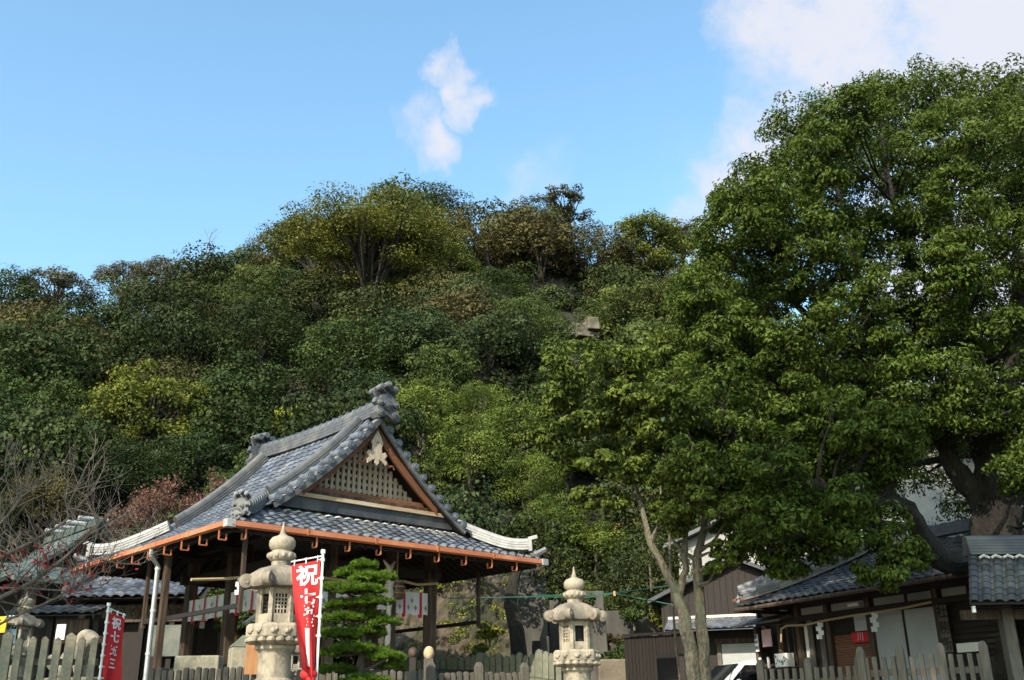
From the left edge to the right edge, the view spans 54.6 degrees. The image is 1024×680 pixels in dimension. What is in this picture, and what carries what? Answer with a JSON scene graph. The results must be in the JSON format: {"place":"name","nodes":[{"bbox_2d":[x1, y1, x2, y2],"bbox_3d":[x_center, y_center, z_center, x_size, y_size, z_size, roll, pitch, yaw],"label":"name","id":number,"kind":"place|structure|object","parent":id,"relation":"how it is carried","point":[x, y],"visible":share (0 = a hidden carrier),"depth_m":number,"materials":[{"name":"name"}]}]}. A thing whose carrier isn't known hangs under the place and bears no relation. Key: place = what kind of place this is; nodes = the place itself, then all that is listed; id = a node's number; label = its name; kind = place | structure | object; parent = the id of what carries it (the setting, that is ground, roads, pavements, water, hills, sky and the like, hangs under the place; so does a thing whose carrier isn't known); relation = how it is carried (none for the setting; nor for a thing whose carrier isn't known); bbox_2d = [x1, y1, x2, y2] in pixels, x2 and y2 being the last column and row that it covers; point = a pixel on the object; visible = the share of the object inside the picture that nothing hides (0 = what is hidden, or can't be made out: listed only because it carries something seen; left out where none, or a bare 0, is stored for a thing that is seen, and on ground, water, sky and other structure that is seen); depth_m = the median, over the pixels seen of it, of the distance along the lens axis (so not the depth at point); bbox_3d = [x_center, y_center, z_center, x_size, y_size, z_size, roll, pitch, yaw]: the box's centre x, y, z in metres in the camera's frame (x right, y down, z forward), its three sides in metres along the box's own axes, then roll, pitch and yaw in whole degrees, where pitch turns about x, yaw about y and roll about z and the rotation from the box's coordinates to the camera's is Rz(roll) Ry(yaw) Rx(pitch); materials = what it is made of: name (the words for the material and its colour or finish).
{"place":"outdoors","nodes":[
{"label":"outdoors","id":0,"kind":"place"},
{"bbox_2d":[4,604,110,679],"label":"votive shed","id":1,"kind":"structure","parent":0,"point":[76,626],"depth_m":23.08,"materials":[{"name":"wood"}]},
{"bbox_2d":[58,574,214,679],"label":"side hall","id":2,"kind":"structure","parent":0,"point":[134,641],"depth_m":27.64,"materials":[{"name":"tile"}]},
{"bbox_2d":[173,655,223,679],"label":"stone slab","id":3,"kind":"structure","parent":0,"point":[181,663],"depth_m":17.59,"materials":[{"name":"stone"}]},
{"bbox_2d":[0,260,785,678],"bbox_3d":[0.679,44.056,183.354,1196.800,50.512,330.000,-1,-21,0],"label":"hill","id":4,"kind":"structure","parent":0,"point":[562,284],"depth_m":62.79,"materials":[{"name":"green plant"}]},
{"bbox_2d":[0,366,66,421],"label":"forest tree","id":5,"kind":"object","parent":4,"relation":"on","point":[4,389],"visible":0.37,"depth_m":67.83,"materials":[{"name":"green plant"}]},
{"bbox_2d":[0,264,68,316],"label":"forest tree","id":6,"kind":"object","parent":4,"relation":"on","point":[12,293],"visible":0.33,"depth_m":101.50,"materials":[{"name":"green plant"}]},
{"bbox_2d":[0,464,91,544],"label":"forest tree","id":7,"kind":"object","parent":4,"relation":"on","point":[52,495],"visible":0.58,"depth_m":52.09,"materials":[{"name":"green plant"}]},
{"bbox_2d":[9,264,104,310],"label":"forest tree","id":8,"kind":"object","parent":4,"relation":"on","point":[70,279],"visible":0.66,"depth_m":108.58,"materials":[{"name":"green plant"}]},
{"bbox_2d":[16,371,109,448],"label":"forest tree","id":9,"kind":"object","parent":4,"relation":"on","point":[72,390],"visible":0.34,"depth_m":69.56,"materials":[{"name":"green plant"}]},
{"bbox_2d":[0,394,131,524],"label":"forest tree","id":10,"kind":"object","parent":4,"relation":"on","point":[49,430],"visible":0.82,"depth_m":55.14,"materials":[{"name":"green plant"}]},
{"bbox_2d":[0,303,142,412],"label":"forest tree","id":11,"kind":"object","parent":4,"relation":"on","point":[61,362],"visible":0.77,"depth_m":72.15,"materials":[{"name":"green plant"}]},
{"bbox_2d":[35,312,128,374],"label":"forest tree","id":12,"kind":"object","parent":4,"relation":"on","point":[102,331],"visible":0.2,"depth_m":80.43,"materials":[{"name":"green plant"}]},
{"bbox_2d":[38,290,155,372],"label":"forest tree","id":13,"kind":"object","parent":4,"relation":"on","point":[110,325],"visible":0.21,"depth_m":84.02,"materials":[{"name":"green plant"}]},
{"bbox_2d":[90,259,145,303],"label":"forest tree","id":14,"kind":"object","parent":4,"relation":"on","point":[119,270],"visible":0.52,"depth_m":119.45,"materials":[{"name":"green plant"}]},
{"bbox_2d":[72,438,186,521],"bbox_3d":[-22.267,8.774,57.401,6.841,6.213,6.641,-16,-26,34],"label":"forest tree","id":15,"kind":"object","parent":4,"relation":"on","point":[150,473],"visible":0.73,"depth_m":56.76,"materials":[{"name":"green plant"}]},
{"bbox_2d":[75,358,222,452],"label":"forest tree","id":16,"kind":"object","parent":4,"relation":"on","point":[153,422],"visible":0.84,"depth_m":67.95,"materials":[{"name":"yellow plant"}]},
{"bbox_2d":[126,255,189,322],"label":"forest tree","id":17,"kind":"object","parent":4,"relation":"on","point":[155,264],"visible":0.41,"depth_m":115.11,"materials":[{"name":"green plant"}]},
{"bbox_2d":[83,267,245,372],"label":"forest tree","id":18,"kind":"object","parent":4,"relation":"on","point":[165,299],"visible":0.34,"depth_m":86.90,"materials":[{"name":"green plant"}]},
{"bbox_2d":[109,353,233,427],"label":"forest tree","id":19,"kind":"object","parent":4,"relation":"on","point":[170,370],"visible":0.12,"depth_m":74.67,"materials":[{"name":"green plant"}]},
{"bbox_2d":[106,292,244,393],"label":"forest tree","id":20,"kind":"object","parent":4,"relation":"on","point":[193,342],"visible":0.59,"depth_m":79.90,"materials":[{"name":"green plant"}]},
{"bbox_2d":[151,414,241,499],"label":"forest tree","id":21,"kind":"object","parent":4,"relation":"on","point":[203,461],"visible":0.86,"depth_m":58.88,"materials":[{"name":"green plant"}]},
{"bbox_2d":[154,240,248,307],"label":"forest tree","id":22,"kind":"object","parent":4,"relation":"on","point":[202,269],"visible":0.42,"depth_m":106.64,"materials":[{"name":"green plant"}]},
{"bbox_2d":[166,346,294,443],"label":"forest tree","id":23,"kind":"object","parent":4,"relation":"on","point":[256,384],"visible":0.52,"depth_m":73.11,"materials":[{"name":"green plant"}]},
{"bbox_2d":[180,386,292,467],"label":"forest tree","id":24,"kind":"object","parent":4,"relation":"on","point":[256,423],"visible":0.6,"depth_m":68.02,"materials":[{"name":"green plant"}]},
{"bbox_2d":[200,260,287,311],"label":"forest tree","id":25,"kind":"object","parent":4,"relation":"on","point":[242,279],"visible":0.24,"depth_m":102.88,"materials":[{"name":"green plant"}]},
{"bbox_2d":[209,244,297,291],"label":"forest tree","id":26,"kind":"object","parent":4,"relation":"on","point":[234,258],"visible":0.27,"depth_m":110.94,"materials":[{"name":"green plant"}]},
{"bbox_2d":[193,294,328,377],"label":"forest tree","id":27,"kind":"object","parent":4,"relation":"on","point":[264,345],"visible":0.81,"depth_m":81.05,"materials":[{"name":"green plant"}]},
{"bbox_2d":[234,263,316,312],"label":"forest tree","id":28,"kind":"object","parent":4,"relation":"on","point":[271,286],"visible":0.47,"depth_m":93.21,"materials":[{"name":"green plant"}]},
{"bbox_2d":[268,211,339,289],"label":"forest tree","id":29,"kind":"object","parent":4,"relation":"on","point":[309,262],"visible":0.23,"depth_m":101.36,"materials":[{"name":"green plant"}]},
{"bbox_2d":[269,269,356,327],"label":"forest tree","id":30,"kind":"object","parent":4,"relation":"on","point":[301,295],"visible":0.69,"depth_m":86.83,"materials":[{"name":"green plant"}]},
{"bbox_2d":[282,312,407,389],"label":"forest tree","id":31,"kind":"object","parent":4,"relation":"on","point":[330,327],"visible":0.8,"depth_m":71.61,"materials":[{"name":"green plant"}]},
{"bbox_2d":[270,357,427,450],"bbox_3d":[-9.472,6.761,56.767,8.903,12.090,12.195,4,-22,-13],"label":"forest tree","id":32,"kind":"object","parent":4,"relation":"on","point":[317,417],"visible":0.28,"depth_m":55.56,"materials":[{"name":"green plant"}]},
{"bbox_2d":[299,280,428,371],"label":"forest tree","id":33,"kind":"object","parent":4,"relation":"on","point":[367,306],"visible":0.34,"depth_m":75.86,"materials":[{"name":"green plant"}]},
{"bbox_2d":[276,180,474,324],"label":"forest tree","id":34,"kind":"object","parent":4,"relation":"on","point":[397,236],"visible":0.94,"depth_m":86.75,"materials":[{"name":"green plant"}]},
{"bbox_2d":[0,247,802,677],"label":"undergrowth","id":35,"kind":"object","parent":4,"relation":"on","point":[522,359],"visible":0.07,"depth_m":63.44,"materials":[{"name":"green plant"}]},
{"bbox_2d":[366,300,479,374],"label":"forest tree","id":36,"kind":"object","parent":4,"relation":"on","point":[413,329],"visible":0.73,"depth_m":70.39,"materials":[{"name":"green plant"}]},
{"bbox_2d":[403,448,458,499],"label":"forest tree","id":37,"kind":"object","parent":4,"relation":"on","point":[427,468],"visible":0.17,"depth_m":54.12,"materials":[{"name":"green plant"}]},
{"bbox_2d":[384,373,478,458],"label":"forest tree","id":38,"kind":"object","parent":4,"relation":"on","point":[407,396],"visible":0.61,"depth_m":58.45,"materials":[{"name":"green plant"}]},
{"bbox_2d":[391,240,483,292],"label":"forest tree","id":39,"kind":"object","parent":4,"relation":"on","point":[467,265],"visible":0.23,"depth_m":98.10,"materials":[{"name":"green plant"}]},
{"bbox_2d":[391,261,493,314],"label":"forest tree","id":40,"kind":"object","parent":4,"relation":"on","point":[437,281],"visible":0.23,"depth_m":85.21,"materials":[{"name":"green plant"}]},
{"bbox_2d":[399,340,487,395],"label":"forest tree","id":41,"kind":"object","parent":4,"relation":"on","point":[445,361],"visible":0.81,"depth_m":64.97,"materials":[{"name":"green plant"}]},
{"bbox_2d":[404,180,483,230],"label":"forest tree","id":42,"kind":"object","parent":4,"relation":"on","point":[448,199],"visible":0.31,"depth_m":117.58,"materials":[{"name":"green plant"}]},
{"bbox_2d":[409,269,512,325],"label":"forest tree","id":43,"kind":"object","parent":4,"relation":"on","point":[463,284],"visible":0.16,"depth_m":81.22,"materials":[{"name":"green plant"}]},
{"bbox_2d":[413,282,511,339],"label":"forest tree","id":44,"kind":"object","parent":4,"relation":"on","point":[469,307],"visible":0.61,"depth_m":74.40,"materials":[{"name":"green plant"}]},
{"bbox_2d":[418,409,523,495],"bbox_3d":[-2.218,6.982,54.810,6.049,6.531,7.001,6,-22,-17],"label":"forest tree","id":45,"kind":"object","parent":4,"relation":"on","point":[468,461],"visible":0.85,"depth_m":54.49,"materials":[{"name":"green plant"}]},
{"bbox_2d":[439,379,514,435],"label":"forest tree","id":46,"kind":"object","parent":4,"relation":"on","point":[470,388],"visible":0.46,"depth_m":59.75,"materials":[{"name":"green plant"}]},
{"bbox_2d":[435,475,530,551],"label":"forest tree","id":47,"kind":"object","parent":4,"relation":"on","point":[481,520],"visible":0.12,"depth_m":45.62,"materials":[{"name":"green plant"}]},
{"bbox_2d":[435,308,547,379],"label":"forest tree","id":48,"kind":"object","parent":4,"relation":"on","point":[480,328],"visible":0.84,"depth_m":67.44,"materials":[{"name":"green plant"}]},
{"bbox_2d":[429,196,559,283],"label":"forest tree","id":49,"kind":"object","parent":4,"relation":"on","point":[487,259],"visible":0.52,"depth_m":102.63,"materials":[{"name":"green plant"}]},
{"bbox_2d":[473,259,540,299],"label":"forest tree","id":50,"kind":"object","parent":4,"relation":"on","point":[504,276],"visible":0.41,"depth_m":94.84,"materials":[{"name":"green plant"}]},
{"bbox_2d":[470,391,564,469],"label":"forest tree","id":51,"kind":"object","parent":4,"relation":"on","point":[513,413],"visible":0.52,"depth_m":57.27,"materials":[{"name":"green plant"}]},
{"bbox_2d":[471,205,587,285],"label":"forest tree","id":52,"kind":"object","parent":4,"relation":"on","point":[534,226],"visible":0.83,"depth_m":101.47,"materials":[{"name":"green plant"}]},
{"bbox_2d":[489,448,569,513],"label":"forest tree","id":53,"kind":"object","parent":4,"relation":"on","point":[538,460],"visible":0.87,"depth_m":53.14,"materials":[{"name":"green plant"}]},
{"bbox_2d":[485,283,583,363],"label":"forest tree","id":54,"kind":"object","parent":4,"relation":"on","point":[539,305],"visible":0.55,"depth_m":70.28,"materials":[{"name":"green plant"}]},
{"bbox_2d":[513,490,590,556],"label":"forest tree","id":55,"kind":"object","parent":4,"relation":"on","point":[558,511],"visible":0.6,"depth_m":50.31,"materials":[{"name":"green plant"}]},
{"bbox_2d":[506,419,611,493],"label":"forest tree","id":56,"kind":"object","parent":4,"relation":"on","point":[577,442],"visible":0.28,"depth_m":56.30,"materials":[{"name":"green plant"}]},
{"bbox_2d":[529,183,595,241],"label":"forest tree","id":57,"kind":"object","parent":4,"relation":"on","point":[548,198],"visible":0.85,"depth_m":116.45,"materials":[{"name":"green plant"}]},
{"bbox_2d":[527,332,641,412],"bbox_3d":[4.583,3.625,63.952,7.800,8.510,8.021,-14,-24,30],"label":"forest tree","id":58,"kind":"object","parent":4,"relation":"on","point":[540,389],"visible":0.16,"depth_m":63.57,"materials":[{"name":"green plant"}]},
{"bbox_2d":[539,518,646,578],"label":"forest tree","id":59,"kind":"object","parent":4,"relation":"on","point":[603,535],"visible":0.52,"depth_m":49.36,"materials":[{"name":"green plant"}]},
{"bbox_2d":[543,217,653,282],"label":"forest tree","id":60,"kind":"object","parent":4,"relation":"on","point":[594,246],"visible":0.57,"depth_m":104.32,"materials":[{"name":"green plant"}]},
{"bbox_2d":[577,258,665,315],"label":"forest tree","id":61,"kind":"object","parent":4,"relation":"on","point":[619,275],"visible":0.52,"depth_m":97.63,"materials":[{"name":"green plant"}]},
{"bbox_2d":[572,275,680,343],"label":"forest tree","id":62,"kind":"object","parent":4,"relation":"on","point":[645,289],"visible":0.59,"depth_m":86.84,"materials":[{"name":"green plant"}]},
{"bbox_2d":[584,522,679,610],"bbox_3d":[6.640,12.746,45.005,8.173,8.769,7.934,-1,-21,0],"label":"forest tree","id":63,"kind":"object","parent":4,"relation":"on","point":[616,572],"visible":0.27,"depth_m":44.47,"materials":[{"name":"green plant"}]},
{"bbox_2d":[578,317,705,391],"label":"forest tree","id":64,"kind":"object","parent":4,"relation":"on","point":[632,338],"visible":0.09,"depth_m":71.12,"materials":[{"name":"green plant"}]},
{"bbox_2d":[596,208,700,281],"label":"forest tree","id":65,"kind":"object","parent":4,"relation":"on","point":[665,235],"visible":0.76,"depth_m":106.03,"materials":[{"name":"green plant"}]},
{"bbox_2d":[576,436,729,549],"bbox_3d":[7.990,9.819,52.698,8.841,10.782,12.110,-15,-25,33],"label":"forest tree","id":66,"kind":"object","parent":4,"relation":"on","point":[632,513],"visible":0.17,"depth_m":50.40,"materials":[{"name":"green plant"}]},
{"bbox_2d":[378,549,545,679],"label":"rocky bank ground","id":67,"kind":"structure","parent":0,"point":[445,649],"depth_m":32.33,"materials":[{"name":"stone"}]},
{"bbox_2d":[406,573,509,662],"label":"bank weeds","id":68,"kind":"object","parent":67,"relation":"on","point":[460,634],"visible":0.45,"depth_m":31.40,"materials":[{"name":"green plant"}]},
{"bbox_2d":[0,0,1023,395],"label":"sky","id":69,"kind":"structure","parent":0,"point":[131,130],"materials":[{"name":"blue"}]},
{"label":"terrace","id":70,"kind":"structure","parent":0,"visible":0},
{"bbox_2d":[7,592,44,679],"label":"stone lantern","id":71,"kind":"object","parent":70,"relation":"on","point":[26,623],"visible":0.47,"depth_m":19.18,"materials":[{"name":"stone"}]},
{"bbox_2d":[0,632,97,679],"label":"picket fence","id":72,"kind":"object","parent":70,"relation":"on","point":[68,661],"visible":1,"depth_m":16.16,"materials":[{"name":"stone"}]},
{"bbox_2d":[0,503,180,648],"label":"sanctuary","id":73,"kind":"structure","parent":70,"relation":"on","point":[39,600],"depth_m":33.54,"materials":[{"name":"grey tile"}]},
{"bbox_2d":[0,429,182,624],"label":"cherry tree","id":74,"kind":"object","parent":70,"relation":"on","point":[28,585],"visible":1,"depth_m":13.47,"materials":[{"name":"grey plant"}]},
{"bbox_2d":[97,603,125,679],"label":"banner","id":75,"kind":"object","parent":70,"relation":"on","point":[111,658],"visible":1,"depth_m":15.49,"materials":[{"name":"red fabric"}]},
{"bbox_2d":[101,466,227,539],"bbox_3d":[-10.997,7.941,31.171,4.623,8.142,3.132,-5,-21,10],"label":"bare tree","id":76,"kind":"object","parent":70,"relation":"on","point":[161,502],"visible":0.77,"depth_m":32.02,"materials":[{"name":"brown plant"}]},
{"bbox_2d":[148,666,251,679],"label":"picket fence","id":77,"kind":"object","parent":70,"relation":"on","point":[189,674],"visible":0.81,"depth_m":16.23,"materials":[{"name":"grey wood"}]},
{"bbox_2d":[238,522,319,679],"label":"stone lantern","id":78,"kind":"object","parent":70,"relation":"on","point":[271,634],"visible":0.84,"depth_m":13.35,"materials":[{"name":"stone"}]},
{"bbox_2d":[291,549,325,679],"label":"banner","id":79,"kind":"object","parent":70,"relation":"on","point":[306,577],"visible":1,"depth_m":12.66,"materials":[{"name":"red fabric"}]},
{"bbox_2d":[73,381,548,679],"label":"worship hall","id":80,"kind":"structure","parent":70,"relation":"on","point":[343,491],"depth_m":24.14,"materials":[{"name":"tile"}]},
{"bbox_2d":[396,591,427,617],"bbox_3d":[-2.419,6.404,24.004,1.000,0.590,0.076,18,-28,-40],"label":"curtain","id":81,"kind":"object","parent":80,"relation":"hanging from","point":[412,603],"visible":0.95,"depth_m":24.06,"materials":[{"name":"white fabric"}]},
{"bbox_2d":[314,557,408,679],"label":"cloud pine","id":82,"kind":"object","parent":70,"relation":"on","point":[365,602],"visible":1,"depth_m":14.92,"materials":[{"name":"green plant"}]},
{"bbox_2d":[426,661,528,679],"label":"picket fence","id":83,"kind":"object","parent":70,"relation":"on","point":[478,673],"visible":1,"depth_m":17.02,"materials":[{"name":"grey wood"}]},
{"bbox_2d":[402,649,564,679],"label":"picket fence","id":84,"kind":"object","parent":70,"relation":"on","point":[539,662],"visible":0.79,"depth_m":25.52,"materials":[{"name":"stone"}]},
{"bbox_2d":[518,572,549,655],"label":"concrete buttress","id":85,"kind":"structure","parent":70,"relation":"on","point":[532,610],"depth_m":29.90,"materials":[{"name":"grey concrete"}]},
{"bbox_2d":[493,509,597,656],"bbox_3d":[0.620,7.779,28.330,3.526,6.084,2.218,-7,-22,16],"label":"leaning tree","id":86,"kind":"object","parent":70,"relation":"on","point":[516,631],"visible":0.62,"depth_m":28.72,"materials":[{"name":"green plant"}]},
{"bbox_2d":[543,566,606,679],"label":"stone lantern","id":87,"kind":"object","parent":70,"relation":"on","point":[576,656],"visible":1,"depth_m":16.33,"materials":[{"name":"stone"}]},
{"bbox_2d":[527,324,700,679],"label":"yard tree","id":88,"kind":"object","parent":70,"relation":"on","point":[619,386],"visible":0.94,"depth_m":18.93,"materials":[{"name":"green plant"}]},
{"bbox_2d":[605,610,662,651],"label":"retaining wall","id":89,"kind":"structure","parent":70,"relation":"on","point":[615,624],"depth_m":32.11,"materials":[{"name":"concrete"}]},
{"bbox_2d":[622,631,686,679],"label":"board fence","id":90,"kind":"object","parent":70,"relation":"on","point":[647,657],"visible":0.85,"depth_m":25.53,"materials":[{"name":"brown wood"}]},
{"bbox_2d":[645,432,749,679],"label":"yard tree","id":91,"kind":"object","parent":70,"relation":"on","point":[703,481],"visible":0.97,"depth_m":17.48,"materials":[{"name":"green plant"}]},
{"bbox_2d":[648,560,785,679],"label":"boarded house","id":92,"kind":"structure","parent":70,"relation":"on","point":[728,642],"depth_m":30.60,"materials":[{"name":"brown wood"}]},
{"bbox_2d":[620,530,691,590],"bbox_3d":[4.980,7.472,33.529,2.605,1.989,1.492,-1,-21,0],"label":"shrub","id":93,"kind":"object","parent":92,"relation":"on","point":[643,567],"visible":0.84,"depth_m":33.45,"materials":[{"name":"green plant"}]},
{"bbox_2d":[711,660,756,679],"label":"parked car","id":94,"kind":"object","parent":70,"relation":"on","point":[736,670],"visible":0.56,"depth_m":25.22,"materials":[{"name":"paint"}]},
{"bbox_2d":[756,655,858,679],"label":"picket fence","id":95,"kind":"object","parent":70,"relation":"on","point":[807,672],"visible":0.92,"depth_m":17.12,"materials":[{"name":"grey wood"}]},
{"bbox_2d":[641,52,1023,679],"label":"camphor tree","id":96,"kind":"object","parent":70,"relation":"on","point":[792,510],"visible":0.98,"depth_m":20.54,"materials":[{"name":"green plant"}]},
{"bbox_2d":[732,507,1023,679],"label":"shrine office","id":97,"kind":"structure","parent":70,"relation":"on","point":[831,592],"depth_m":22.47,"materials":[{"name":"tile"}]},
{"bbox_2d":[876,609,911,679],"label":"sliding door","id":98,"kind":"structure","parent":97,"relation":"in","point":[891,632],"depth_m":21.77,"materials":[{"name":"white wood"}]},
{"bbox_2d":[904,606,940,679],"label":"sliding door","id":99,"kind":"structure","parent":97,"relation":"in","point":[920,622],"depth_m":21.08,"materials":[{"name":"white wood"}]},
{"bbox_2d":[856,641,993,679],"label":"picket fence","id":100,"kind":"object","parent":70,"relation":"on","point":[983,668],"visible":1,"depth_m":15.97,"materials":[{"name":"grey wood"}]},
{"bbox_2d":[855,441,1023,536],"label":"plaster storehouse","id":101,"kind":"structure","parent":70,"relation":"on","point":[926,506],"depth_m":31.33,"materials":[{"name":"paint"}]},
{"bbox_2d":[960,535,1023,679],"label":"gate roof","id":102,"kind":"structure","parent":70,"relation":"on","point":[996,570],"depth_m":17.04,"materials":[{"name":"tile"}]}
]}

